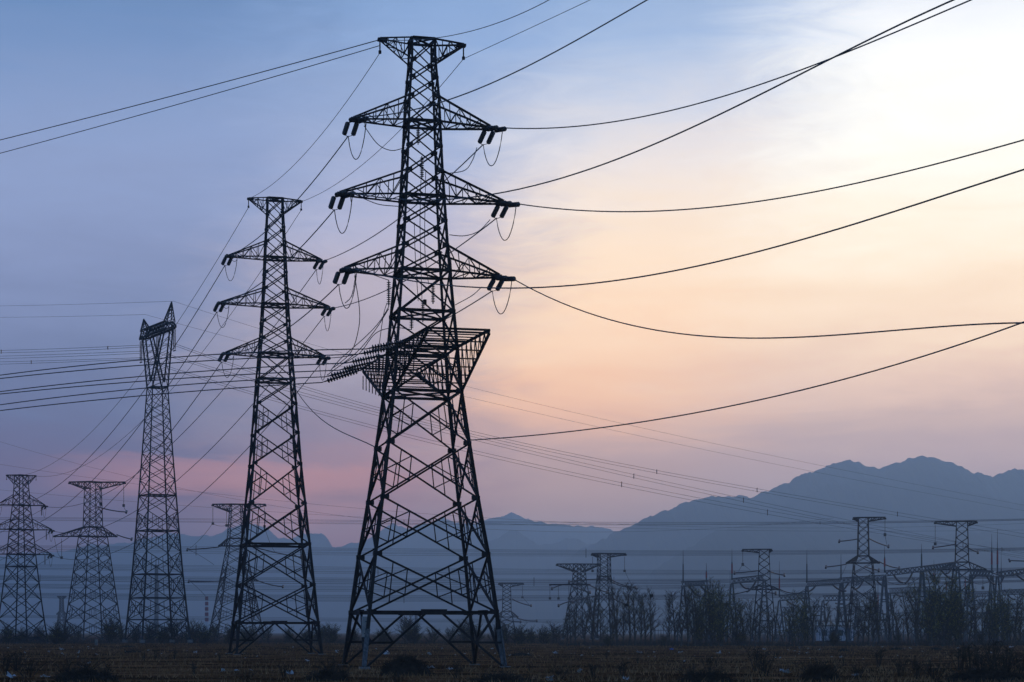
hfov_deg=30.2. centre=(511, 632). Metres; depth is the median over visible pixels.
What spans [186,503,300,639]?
head pylon
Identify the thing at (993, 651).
dry weed
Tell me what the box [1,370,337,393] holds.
conductor
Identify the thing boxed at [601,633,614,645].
bare shrub
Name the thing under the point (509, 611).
head pylon
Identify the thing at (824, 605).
line gantry
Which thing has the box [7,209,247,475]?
earth wire
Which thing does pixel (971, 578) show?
line gantry
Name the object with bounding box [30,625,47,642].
bare shrub
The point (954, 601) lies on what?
young tree
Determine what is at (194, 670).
dry weed
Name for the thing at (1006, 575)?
line gantry
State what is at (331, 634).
bare shrub
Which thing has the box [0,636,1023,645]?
scrub
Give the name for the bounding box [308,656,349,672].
dry weed
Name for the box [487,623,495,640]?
bare shrub
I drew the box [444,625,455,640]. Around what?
bare shrub
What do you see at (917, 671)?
dry weed
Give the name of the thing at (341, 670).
dry weed
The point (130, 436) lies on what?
conductor
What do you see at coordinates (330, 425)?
conductor
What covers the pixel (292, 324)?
conductor
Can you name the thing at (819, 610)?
line gantry
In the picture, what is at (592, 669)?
dry weed
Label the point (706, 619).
young tree
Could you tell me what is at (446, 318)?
conductor
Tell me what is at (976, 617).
line gantry
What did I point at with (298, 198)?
conductor
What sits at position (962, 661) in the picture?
dry weed
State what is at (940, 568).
line gantry
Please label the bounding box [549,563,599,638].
head pylon
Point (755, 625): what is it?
bare poplar
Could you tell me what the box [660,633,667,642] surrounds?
bare shrub
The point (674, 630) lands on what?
bare poplar
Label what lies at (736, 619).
young tree
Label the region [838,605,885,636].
line gantry
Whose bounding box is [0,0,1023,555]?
sky
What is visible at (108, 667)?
dry weed
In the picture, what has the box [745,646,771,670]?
dry weed
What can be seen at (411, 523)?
conductor
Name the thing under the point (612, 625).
bare poplar
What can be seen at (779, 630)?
young tree
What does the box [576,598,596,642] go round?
bare poplar
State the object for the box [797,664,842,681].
bush
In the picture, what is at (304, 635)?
bare shrub
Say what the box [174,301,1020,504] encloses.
earth wire
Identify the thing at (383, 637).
bare shrub
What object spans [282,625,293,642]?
bare shrub
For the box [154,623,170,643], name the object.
bare shrub
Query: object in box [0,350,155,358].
conductor bundle
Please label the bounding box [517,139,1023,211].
conductor
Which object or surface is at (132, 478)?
conductor
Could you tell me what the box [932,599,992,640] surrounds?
line gantry
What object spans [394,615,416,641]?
bare shrub
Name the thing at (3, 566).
conductor bundle
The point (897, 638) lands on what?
bare shrub
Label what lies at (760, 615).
bare poplar
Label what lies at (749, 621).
bare poplar
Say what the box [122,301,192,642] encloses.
cat head pylon
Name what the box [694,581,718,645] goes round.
bare poplar
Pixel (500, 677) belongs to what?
brush heap
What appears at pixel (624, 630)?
bare poplar
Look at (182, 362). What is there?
conductor
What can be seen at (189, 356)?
conductor
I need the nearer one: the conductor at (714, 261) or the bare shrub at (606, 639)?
the conductor at (714, 261)
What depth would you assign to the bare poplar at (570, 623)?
345.44 m
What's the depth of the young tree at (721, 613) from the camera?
338.67 m
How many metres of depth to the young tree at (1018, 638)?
329.50 m
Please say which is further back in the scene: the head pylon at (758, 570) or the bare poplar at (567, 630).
the head pylon at (758, 570)
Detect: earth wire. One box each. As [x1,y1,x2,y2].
[0,40,376,139]
[0,45,378,153]
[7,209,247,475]
[17,301,168,305]
[41,211,300,476]
[56,314,144,316]
[145,314,1023,510]
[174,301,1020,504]
[249,54,378,198]
[301,60,462,201]
[381,0,548,40]
[464,0,589,58]
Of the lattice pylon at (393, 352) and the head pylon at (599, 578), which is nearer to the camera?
the lattice pylon at (393, 352)
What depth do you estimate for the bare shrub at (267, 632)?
420.24 m
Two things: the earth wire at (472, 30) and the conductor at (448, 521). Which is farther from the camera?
the conductor at (448, 521)
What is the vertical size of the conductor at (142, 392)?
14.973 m
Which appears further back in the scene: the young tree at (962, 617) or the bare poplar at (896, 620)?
the bare poplar at (896, 620)
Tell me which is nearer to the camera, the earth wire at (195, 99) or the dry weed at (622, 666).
the dry weed at (622, 666)
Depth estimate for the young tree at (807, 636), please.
343.79 m
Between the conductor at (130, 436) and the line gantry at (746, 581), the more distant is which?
the line gantry at (746, 581)
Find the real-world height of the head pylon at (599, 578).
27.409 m
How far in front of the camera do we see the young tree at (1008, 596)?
338.10 m
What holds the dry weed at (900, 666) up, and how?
on the ground
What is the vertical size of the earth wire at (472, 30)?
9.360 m
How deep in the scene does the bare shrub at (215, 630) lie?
427.03 m
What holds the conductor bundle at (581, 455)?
attached to the transmission tower at (970, 523)
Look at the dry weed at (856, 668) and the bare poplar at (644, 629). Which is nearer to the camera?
the dry weed at (856, 668)
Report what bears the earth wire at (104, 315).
attached to the cat head pylon at (160, 328)
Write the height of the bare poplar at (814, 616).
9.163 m
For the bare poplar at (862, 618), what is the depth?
336.83 m
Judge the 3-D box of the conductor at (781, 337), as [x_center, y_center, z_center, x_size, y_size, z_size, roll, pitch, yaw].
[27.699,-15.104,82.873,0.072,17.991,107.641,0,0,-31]
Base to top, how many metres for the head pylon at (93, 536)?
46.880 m
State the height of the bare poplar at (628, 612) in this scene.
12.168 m
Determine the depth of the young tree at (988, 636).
346.35 m
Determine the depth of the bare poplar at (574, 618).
341.85 m
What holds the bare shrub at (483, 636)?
on the ground
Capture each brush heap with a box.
[46,665,124,681]
[124,648,141,652]
[302,665,351,680]
[376,652,433,675]
[469,670,537,681]
[512,649,531,655]
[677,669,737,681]
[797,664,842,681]
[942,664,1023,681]
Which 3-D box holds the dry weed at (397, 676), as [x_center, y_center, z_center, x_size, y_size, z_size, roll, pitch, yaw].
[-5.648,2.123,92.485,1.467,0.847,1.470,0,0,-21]
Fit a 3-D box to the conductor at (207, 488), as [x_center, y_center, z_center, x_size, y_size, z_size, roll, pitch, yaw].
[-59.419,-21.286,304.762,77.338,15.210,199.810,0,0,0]
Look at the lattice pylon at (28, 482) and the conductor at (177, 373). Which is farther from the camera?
the lattice pylon at (28, 482)
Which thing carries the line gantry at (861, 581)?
on the ground
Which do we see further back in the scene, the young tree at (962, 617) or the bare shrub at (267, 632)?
the bare shrub at (267, 632)
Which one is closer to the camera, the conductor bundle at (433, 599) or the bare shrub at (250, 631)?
the bare shrub at (250, 631)
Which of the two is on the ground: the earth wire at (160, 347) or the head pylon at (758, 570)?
the head pylon at (758, 570)
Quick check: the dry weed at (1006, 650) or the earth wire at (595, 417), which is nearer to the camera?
the dry weed at (1006, 650)
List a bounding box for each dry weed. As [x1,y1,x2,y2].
[0,653,13,674]
[2,657,46,676]
[8,651,28,670]
[49,657,88,674]
[98,661,116,672]
[190,662,198,675]
[277,664,290,677]
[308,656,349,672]
[336,663,353,677]
[386,670,413,681]
[445,660,464,677]
[588,662,599,677]
[612,659,630,678]
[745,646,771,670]
[752,650,779,675]
[792,655,839,674]
[850,663,869,678]
[871,646,885,666]
[891,658,908,675]
[904,655,966,680]
[906,657,925,678]
[945,642,971,670]
[958,643,990,671]
[974,650,1023,669]
[976,651,1023,675]
[981,637,1005,663]
[994,644,1023,670]
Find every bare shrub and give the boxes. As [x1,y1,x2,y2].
[0,621,16,643]
[16,626,31,642]
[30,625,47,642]
[44,621,83,643]
[69,626,83,640]
[94,613,124,643]
[116,620,125,639]
[127,624,141,642]
[144,618,160,641]
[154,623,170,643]
[160,616,187,643]
[183,619,209,643]
[191,622,216,643]
[210,621,223,640]
[222,623,241,643]
[240,624,262,642]
[259,624,274,641]
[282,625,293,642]
[298,628,315,643]
[313,622,328,642]
[321,622,341,642]
[351,628,359,643]
[371,627,395,641]
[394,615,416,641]
[396,621,423,643]
[425,626,441,642]
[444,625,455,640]
[453,617,476,640]
[468,624,485,640]
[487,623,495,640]
[494,620,513,643]
[506,623,529,644]
[526,624,536,643]
[535,624,554,643]
[544,620,565,641]
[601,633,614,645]
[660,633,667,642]
[730,628,748,644]
[824,630,842,645]
[889,629,902,644]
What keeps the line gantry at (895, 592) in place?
on the ground
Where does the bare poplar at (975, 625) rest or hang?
on the ground
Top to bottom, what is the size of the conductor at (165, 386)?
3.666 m
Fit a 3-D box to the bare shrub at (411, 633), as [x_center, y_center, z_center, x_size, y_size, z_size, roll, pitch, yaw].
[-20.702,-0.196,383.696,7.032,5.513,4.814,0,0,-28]
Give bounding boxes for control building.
[816,625,853,640]
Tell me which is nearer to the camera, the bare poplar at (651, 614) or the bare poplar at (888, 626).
the bare poplar at (888, 626)
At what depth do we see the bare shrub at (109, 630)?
400.06 m
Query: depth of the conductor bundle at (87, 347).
356.89 m
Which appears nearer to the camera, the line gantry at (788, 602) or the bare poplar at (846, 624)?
the bare poplar at (846, 624)
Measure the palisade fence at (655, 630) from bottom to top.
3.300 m
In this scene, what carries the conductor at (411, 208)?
attached to the lattice pylon at (393, 352)
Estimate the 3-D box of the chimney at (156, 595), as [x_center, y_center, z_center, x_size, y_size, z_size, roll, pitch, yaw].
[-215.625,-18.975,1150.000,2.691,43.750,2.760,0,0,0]
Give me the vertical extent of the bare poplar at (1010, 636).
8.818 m
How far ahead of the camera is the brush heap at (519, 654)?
191.56 m
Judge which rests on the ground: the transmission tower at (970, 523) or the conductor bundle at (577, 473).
the transmission tower at (970, 523)
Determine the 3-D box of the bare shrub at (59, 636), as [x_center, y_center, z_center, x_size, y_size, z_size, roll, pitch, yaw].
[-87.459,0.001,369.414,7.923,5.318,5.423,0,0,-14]
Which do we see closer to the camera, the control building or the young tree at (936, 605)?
the young tree at (936, 605)
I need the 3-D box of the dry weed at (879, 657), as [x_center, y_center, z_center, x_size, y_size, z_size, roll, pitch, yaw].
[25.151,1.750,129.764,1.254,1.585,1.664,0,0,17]
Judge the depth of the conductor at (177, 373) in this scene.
140.75 m
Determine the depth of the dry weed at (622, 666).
97.91 m
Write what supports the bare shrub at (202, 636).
on the ground
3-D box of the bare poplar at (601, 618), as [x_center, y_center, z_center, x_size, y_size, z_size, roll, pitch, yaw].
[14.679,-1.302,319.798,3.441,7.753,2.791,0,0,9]
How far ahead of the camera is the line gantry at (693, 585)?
451.34 m
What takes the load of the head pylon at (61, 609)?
on the ground
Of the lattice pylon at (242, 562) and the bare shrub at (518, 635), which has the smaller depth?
the lattice pylon at (242, 562)
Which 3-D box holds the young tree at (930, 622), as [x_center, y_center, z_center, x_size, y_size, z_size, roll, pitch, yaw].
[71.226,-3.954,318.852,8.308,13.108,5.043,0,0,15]
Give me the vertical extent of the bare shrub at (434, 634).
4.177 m
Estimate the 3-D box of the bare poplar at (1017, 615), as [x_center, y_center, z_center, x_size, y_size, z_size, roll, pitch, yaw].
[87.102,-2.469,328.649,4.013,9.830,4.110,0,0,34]
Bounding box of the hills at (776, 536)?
[596,522,1023,632]
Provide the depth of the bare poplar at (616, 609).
339.12 m
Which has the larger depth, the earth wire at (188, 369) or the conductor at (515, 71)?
the earth wire at (188, 369)
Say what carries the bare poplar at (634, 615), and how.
on the ground
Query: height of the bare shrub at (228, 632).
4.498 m
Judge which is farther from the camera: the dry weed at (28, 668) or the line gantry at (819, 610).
the line gantry at (819, 610)
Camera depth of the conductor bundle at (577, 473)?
403.48 m
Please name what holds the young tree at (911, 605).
on the ground
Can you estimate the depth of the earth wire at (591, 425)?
409.08 m
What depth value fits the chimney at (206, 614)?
1149.15 m
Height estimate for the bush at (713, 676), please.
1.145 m
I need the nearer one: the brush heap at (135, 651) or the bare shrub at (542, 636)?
the brush heap at (135, 651)
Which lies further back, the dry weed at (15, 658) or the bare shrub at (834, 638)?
the bare shrub at (834, 638)
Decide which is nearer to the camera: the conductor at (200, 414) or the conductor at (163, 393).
the conductor at (163, 393)
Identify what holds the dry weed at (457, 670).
on the ground
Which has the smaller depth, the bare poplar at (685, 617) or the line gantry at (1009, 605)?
the bare poplar at (685, 617)
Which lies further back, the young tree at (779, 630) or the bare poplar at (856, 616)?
the bare poplar at (856, 616)
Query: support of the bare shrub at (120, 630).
on the ground
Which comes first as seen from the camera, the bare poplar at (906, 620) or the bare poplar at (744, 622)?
the bare poplar at (906, 620)
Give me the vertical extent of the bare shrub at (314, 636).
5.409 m
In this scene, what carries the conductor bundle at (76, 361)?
attached to the cat head pylon at (160, 328)
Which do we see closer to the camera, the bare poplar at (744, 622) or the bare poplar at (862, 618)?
the bare poplar at (862, 618)
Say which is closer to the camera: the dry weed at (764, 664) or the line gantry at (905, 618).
the dry weed at (764, 664)
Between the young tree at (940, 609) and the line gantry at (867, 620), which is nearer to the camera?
the young tree at (940, 609)
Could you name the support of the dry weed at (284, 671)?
on the ground
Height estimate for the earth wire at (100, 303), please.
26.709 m
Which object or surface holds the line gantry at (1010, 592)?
on the ground
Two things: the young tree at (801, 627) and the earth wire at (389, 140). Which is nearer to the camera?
the earth wire at (389, 140)
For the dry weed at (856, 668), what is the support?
on the ground
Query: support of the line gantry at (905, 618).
on the ground
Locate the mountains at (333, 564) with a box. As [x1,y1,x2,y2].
[0,512,613,632]
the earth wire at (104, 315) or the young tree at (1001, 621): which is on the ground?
the young tree at (1001, 621)
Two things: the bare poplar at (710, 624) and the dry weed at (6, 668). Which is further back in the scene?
the bare poplar at (710, 624)
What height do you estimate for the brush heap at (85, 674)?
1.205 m
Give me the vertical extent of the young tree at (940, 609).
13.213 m
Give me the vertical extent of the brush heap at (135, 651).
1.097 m
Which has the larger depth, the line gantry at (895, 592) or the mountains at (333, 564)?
the mountains at (333, 564)
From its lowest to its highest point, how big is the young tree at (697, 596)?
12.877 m
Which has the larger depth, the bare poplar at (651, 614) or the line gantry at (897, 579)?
the line gantry at (897, 579)
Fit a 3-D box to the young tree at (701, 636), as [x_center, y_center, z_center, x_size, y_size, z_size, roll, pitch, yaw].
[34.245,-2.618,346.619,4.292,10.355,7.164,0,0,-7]
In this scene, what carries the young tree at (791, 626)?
on the ground
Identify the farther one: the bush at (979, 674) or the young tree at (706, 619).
the young tree at (706, 619)
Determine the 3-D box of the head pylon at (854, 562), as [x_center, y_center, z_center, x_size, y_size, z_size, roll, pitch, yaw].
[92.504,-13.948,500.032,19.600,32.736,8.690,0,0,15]
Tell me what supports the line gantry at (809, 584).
on the ground
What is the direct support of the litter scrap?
on the ground
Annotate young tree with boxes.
[675,585,716,644]
[688,584,722,645]
[688,590,705,644]
[692,579,727,642]
[701,581,728,645]
[702,583,732,644]
[713,588,743,644]
[719,588,746,645]
[773,597,802,644]
[781,590,816,645]
[783,595,808,645]
[797,592,815,644]
[904,571,945,643]
[909,576,937,644]
[912,571,960,645]
[920,566,959,644]
[928,571,962,645]
[933,572,972,644]
[941,580,966,645]
[943,574,966,643]
[953,586,980,643]
[982,591,999,642]
[983,586,1013,645]
[984,594,1012,644]
[990,589,1021,643]
[1013,592,1023,644]
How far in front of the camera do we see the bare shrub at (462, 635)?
399.53 m
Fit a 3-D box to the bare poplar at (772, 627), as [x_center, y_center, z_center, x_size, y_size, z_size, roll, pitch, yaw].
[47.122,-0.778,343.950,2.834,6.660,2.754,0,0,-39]
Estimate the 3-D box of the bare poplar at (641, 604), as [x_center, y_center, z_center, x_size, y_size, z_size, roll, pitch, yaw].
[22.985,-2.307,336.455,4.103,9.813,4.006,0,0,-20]
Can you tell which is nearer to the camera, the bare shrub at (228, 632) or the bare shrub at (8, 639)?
the bare shrub at (228, 632)
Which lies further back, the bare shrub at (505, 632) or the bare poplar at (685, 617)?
the bare shrub at (505, 632)
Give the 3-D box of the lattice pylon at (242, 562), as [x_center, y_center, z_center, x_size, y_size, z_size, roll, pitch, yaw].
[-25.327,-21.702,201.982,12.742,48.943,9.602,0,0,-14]
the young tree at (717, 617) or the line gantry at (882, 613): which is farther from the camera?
the line gantry at (882, 613)
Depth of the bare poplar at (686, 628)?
323.71 m
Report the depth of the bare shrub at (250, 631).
390.96 m
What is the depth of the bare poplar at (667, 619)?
334.35 m
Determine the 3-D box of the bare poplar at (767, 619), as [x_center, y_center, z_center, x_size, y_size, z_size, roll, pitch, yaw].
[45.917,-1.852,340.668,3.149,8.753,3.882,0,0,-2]
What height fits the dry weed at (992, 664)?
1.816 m
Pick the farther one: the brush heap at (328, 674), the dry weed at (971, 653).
the dry weed at (971, 653)
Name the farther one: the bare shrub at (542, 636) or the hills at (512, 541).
the hills at (512, 541)
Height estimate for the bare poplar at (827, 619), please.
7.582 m
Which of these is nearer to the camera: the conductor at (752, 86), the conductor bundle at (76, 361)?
the conductor at (752, 86)
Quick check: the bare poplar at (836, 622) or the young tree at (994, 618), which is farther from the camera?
the bare poplar at (836, 622)
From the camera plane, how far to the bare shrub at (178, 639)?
361.22 m
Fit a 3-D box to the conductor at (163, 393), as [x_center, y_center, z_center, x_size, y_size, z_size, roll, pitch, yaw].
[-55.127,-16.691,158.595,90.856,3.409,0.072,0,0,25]
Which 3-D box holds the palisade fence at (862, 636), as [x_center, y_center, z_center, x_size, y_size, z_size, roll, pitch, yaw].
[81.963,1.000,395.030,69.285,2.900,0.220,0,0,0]
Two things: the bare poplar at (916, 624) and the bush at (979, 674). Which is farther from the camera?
the bare poplar at (916, 624)
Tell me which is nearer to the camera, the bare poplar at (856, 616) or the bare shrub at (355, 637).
the bare poplar at (856, 616)
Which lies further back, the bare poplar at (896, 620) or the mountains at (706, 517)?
the mountains at (706, 517)
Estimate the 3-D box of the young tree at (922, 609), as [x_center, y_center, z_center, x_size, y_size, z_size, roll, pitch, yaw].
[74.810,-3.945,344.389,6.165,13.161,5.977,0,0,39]
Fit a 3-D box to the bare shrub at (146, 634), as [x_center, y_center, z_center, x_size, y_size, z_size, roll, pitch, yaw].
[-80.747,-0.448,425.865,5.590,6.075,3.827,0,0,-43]
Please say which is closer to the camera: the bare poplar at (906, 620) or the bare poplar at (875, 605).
the bare poplar at (875, 605)
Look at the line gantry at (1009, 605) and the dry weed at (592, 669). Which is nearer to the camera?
the dry weed at (592, 669)
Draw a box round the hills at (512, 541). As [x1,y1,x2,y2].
[338,530,591,632]
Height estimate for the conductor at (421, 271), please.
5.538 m
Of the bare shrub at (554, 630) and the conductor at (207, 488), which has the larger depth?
the bare shrub at (554, 630)
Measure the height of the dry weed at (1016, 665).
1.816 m
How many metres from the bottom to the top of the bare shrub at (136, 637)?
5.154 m
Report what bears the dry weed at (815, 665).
on the ground
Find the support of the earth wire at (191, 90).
attached to the lattice pylon at (393, 352)
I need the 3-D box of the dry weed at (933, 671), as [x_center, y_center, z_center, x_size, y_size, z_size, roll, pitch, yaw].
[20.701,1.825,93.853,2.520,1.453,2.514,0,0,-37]
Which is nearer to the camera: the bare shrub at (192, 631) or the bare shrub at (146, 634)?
the bare shrub at (192, 631)
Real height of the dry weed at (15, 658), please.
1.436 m
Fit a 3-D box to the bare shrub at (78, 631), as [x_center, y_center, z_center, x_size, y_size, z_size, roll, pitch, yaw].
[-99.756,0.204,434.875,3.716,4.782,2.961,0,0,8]
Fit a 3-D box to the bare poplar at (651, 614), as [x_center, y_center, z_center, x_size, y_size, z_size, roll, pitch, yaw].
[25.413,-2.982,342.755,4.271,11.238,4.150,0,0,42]
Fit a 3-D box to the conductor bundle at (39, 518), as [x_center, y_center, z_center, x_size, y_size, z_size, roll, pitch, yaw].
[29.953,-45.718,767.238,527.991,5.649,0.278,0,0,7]
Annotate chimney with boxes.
[154,565,158,635]
[205,596,208,631]
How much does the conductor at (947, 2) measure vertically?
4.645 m
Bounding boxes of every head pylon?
[53,481,132,639]
[56,596,66,632]
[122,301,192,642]
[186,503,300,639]
[492,583,537,632]
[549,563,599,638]
[568,553,636,639]
[731,549,804,640]
[825,517,899,640]
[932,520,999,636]
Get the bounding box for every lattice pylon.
[0,474,54,642]
[213,196,335,654]
[322,35,519,668]
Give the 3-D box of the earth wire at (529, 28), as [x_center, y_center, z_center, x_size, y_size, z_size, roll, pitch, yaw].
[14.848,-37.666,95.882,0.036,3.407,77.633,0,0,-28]
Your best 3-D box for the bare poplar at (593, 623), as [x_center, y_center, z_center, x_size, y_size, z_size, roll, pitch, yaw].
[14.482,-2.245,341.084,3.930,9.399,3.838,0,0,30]
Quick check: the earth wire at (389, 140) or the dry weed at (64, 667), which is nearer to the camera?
the dry weed at (64, 667)
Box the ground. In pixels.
[0,633,1023,681]
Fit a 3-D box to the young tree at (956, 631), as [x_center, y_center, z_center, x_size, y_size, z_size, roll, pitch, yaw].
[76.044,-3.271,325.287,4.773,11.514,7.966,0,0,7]
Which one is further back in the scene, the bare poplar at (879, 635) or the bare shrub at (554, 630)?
the bare shrub at (554, 630)
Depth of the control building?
516.50 m
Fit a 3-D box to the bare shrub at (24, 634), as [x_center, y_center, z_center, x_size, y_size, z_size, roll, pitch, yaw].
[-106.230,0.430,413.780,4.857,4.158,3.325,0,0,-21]
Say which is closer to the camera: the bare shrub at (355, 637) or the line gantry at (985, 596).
the bare shrub at (355, 637)
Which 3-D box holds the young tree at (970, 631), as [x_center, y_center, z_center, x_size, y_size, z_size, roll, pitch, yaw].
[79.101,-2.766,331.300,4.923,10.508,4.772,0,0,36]
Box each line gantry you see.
[676,564,710,640]
[726,562,770,641]
[773,563,808,640]
[778,606,824,639]
[800,564,847,640]
[819,594,861,639]
[837,575,888,640]
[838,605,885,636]
[854,595,882,639]
[877,544,925,641]
[884,572,941,639]
[891,612,921,639]
[918,561,963,639]
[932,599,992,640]
[944,612,992,639]
[963,579,990,638]
[964,542,998,640]
[987,584,1023,639]
[991,529,1023,629]
[998,568,1023,637]
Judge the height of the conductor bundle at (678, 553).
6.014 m
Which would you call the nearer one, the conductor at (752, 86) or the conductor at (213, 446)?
the conductor at (752, 86)
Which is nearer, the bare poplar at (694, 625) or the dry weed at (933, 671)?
the dry weed at (933, 671)
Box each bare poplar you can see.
[558,614,579,645]
[564,606,576,641]
[566,601,582,644]
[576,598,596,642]
[581,595,600,644]
[591,602,608,645]
[606,587,627,642]
[608,610,620,641]
[613,596,630,641]
[619,582,646,644]
[623,586,646,644]
[633,593,656,644]
[635,592,659,643]
[643,589,662,644]
[654,594,677,644]
[665,590,683,639]
[670,589,695,645]
[677,592,702,645]
[684,588,706,645]
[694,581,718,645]
[729,596,744,643]
[738,601,748,642]
[743,598,759,645]
[749,609,764,645]
[751,598,770,642]
[760,599,776,644]
[767,610,780,643]
[803,597,820,644]
[813,603,832,645]
[827,606,844,633]
[837,601,851,643]
[851,597,872,643]
[851,599,865,643]
[854,591,878,645]
[865,596,882,645]
[867,598,891,644]
[882,597,896,645]
[886,595,905,643]
[894,588,921,643]
[905,585,923,645]
[966,600,981,641]
[971,594,991,643]
[1002,600,1014,640]
[1003,591,1023,643]
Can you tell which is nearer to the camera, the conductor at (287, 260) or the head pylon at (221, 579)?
the conductor at (287, 260)
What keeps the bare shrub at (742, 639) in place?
on the ground
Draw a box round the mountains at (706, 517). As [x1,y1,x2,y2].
[397,456,1023,632]
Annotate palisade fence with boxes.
[654,629,734,641]
[745,630,1023,643]
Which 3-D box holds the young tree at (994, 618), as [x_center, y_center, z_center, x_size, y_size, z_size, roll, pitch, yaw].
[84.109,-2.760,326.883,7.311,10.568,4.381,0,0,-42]
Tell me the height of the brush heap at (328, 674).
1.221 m
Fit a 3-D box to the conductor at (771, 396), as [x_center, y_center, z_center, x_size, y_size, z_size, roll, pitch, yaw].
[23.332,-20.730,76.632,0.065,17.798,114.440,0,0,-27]
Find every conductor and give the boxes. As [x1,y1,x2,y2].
[0,266,224,505]
[0,312,216,531]
[0,348,365,375]
[0,354,356,378]
[0,362,346,391]
[0,376,324,404]
[0,382,321,410]
[1,362,221,558]
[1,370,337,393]
[1,464,1023,527]
[6,443,829,531]
[6,490,992,530]
[46,270,315,507]
[54,316,323,532]
[54,366,318,559]
[222,210,333,302]
[230,137,347,255]
[233,285,337,352]
[293,386,374,446]
[324,145,482,260]
[331,219,495,308]
[331,291,490,357]
[350,0,953,200]
[355,169,1023,288]
[365,0,646,116]
[469,321,1023,440]
[503,0,971,128]
[512,278,1023,338]
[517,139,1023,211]
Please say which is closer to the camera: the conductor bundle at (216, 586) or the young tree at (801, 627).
the young tree at (801, 627)
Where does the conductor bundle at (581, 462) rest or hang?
attached to the cat head pylon at (160, 328)
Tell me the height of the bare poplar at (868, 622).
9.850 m
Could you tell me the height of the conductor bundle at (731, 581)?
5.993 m
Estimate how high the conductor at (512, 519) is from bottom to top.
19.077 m
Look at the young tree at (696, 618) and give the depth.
333.24 m
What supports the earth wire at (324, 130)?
attached to the lattice pylon at (393, 352)
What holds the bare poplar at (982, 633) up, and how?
on the ground
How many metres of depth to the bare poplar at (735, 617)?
340.34 m
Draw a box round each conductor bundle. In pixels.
[0,343,173,353]
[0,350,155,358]
[0,546,1023,555]
[0,565,1023,574]
[0,575,1023,584]
[0,580,1023,590]
[0,590,1022,600]
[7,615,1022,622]
[9,357,139,363]
[19,517,1018,524]
[143,358,1023,555]
[158,351,1023,558]
[177,344,1023,536]
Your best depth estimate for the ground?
172.37 m
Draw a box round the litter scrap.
[780,669,789,672]
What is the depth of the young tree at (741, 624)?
337.71 m
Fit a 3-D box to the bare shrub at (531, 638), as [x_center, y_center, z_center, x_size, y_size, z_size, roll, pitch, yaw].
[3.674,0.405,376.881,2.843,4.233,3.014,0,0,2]
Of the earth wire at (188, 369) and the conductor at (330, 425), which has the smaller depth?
the conductor at (330, 425)
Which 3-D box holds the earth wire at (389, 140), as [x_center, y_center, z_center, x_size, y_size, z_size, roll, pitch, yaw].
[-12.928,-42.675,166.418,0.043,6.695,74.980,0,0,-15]
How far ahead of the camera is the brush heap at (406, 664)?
101.57 m

